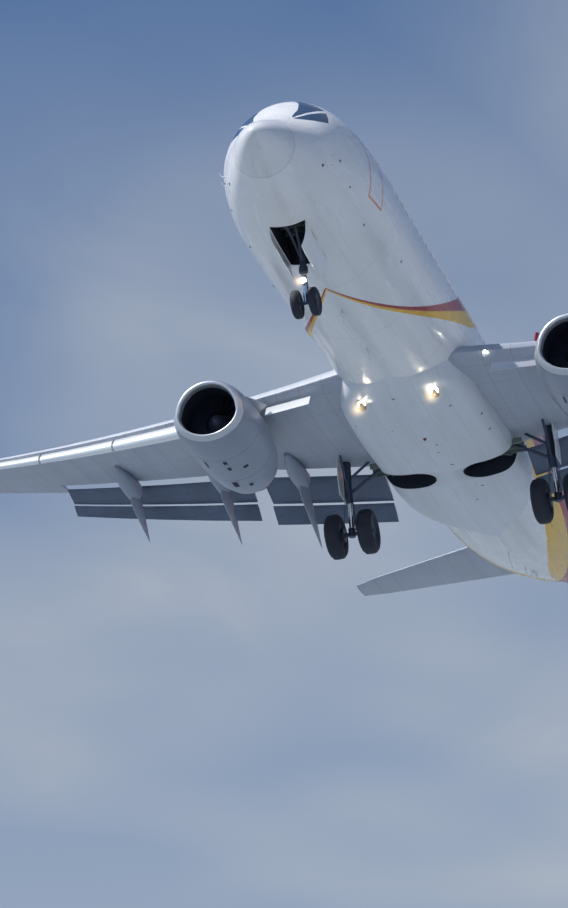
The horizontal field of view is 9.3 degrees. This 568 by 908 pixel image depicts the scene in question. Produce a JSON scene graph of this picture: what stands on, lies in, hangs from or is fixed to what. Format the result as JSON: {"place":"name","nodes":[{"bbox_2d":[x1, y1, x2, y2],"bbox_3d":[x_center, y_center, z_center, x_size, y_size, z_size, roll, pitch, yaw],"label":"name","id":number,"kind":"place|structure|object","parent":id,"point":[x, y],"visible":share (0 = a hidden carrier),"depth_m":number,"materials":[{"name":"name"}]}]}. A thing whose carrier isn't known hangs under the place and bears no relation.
{"place":"outdoors","nodes":[
{"label":"outdoors","id":0,"kind":"place"},
{"bbox_2d":[0,102,567,595],"bbox_3d":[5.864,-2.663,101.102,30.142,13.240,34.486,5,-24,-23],"label":"aircraft","id":1,"kind":"object","parent":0,"point":[424,398],"visible":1,"depth_m":92.23,"materials":[{"name":"paint"}]},
{"bbox_2d":[0,0,567,907],"label":"sky","id":2,"kind":"structure","parent":0,"point":[193,715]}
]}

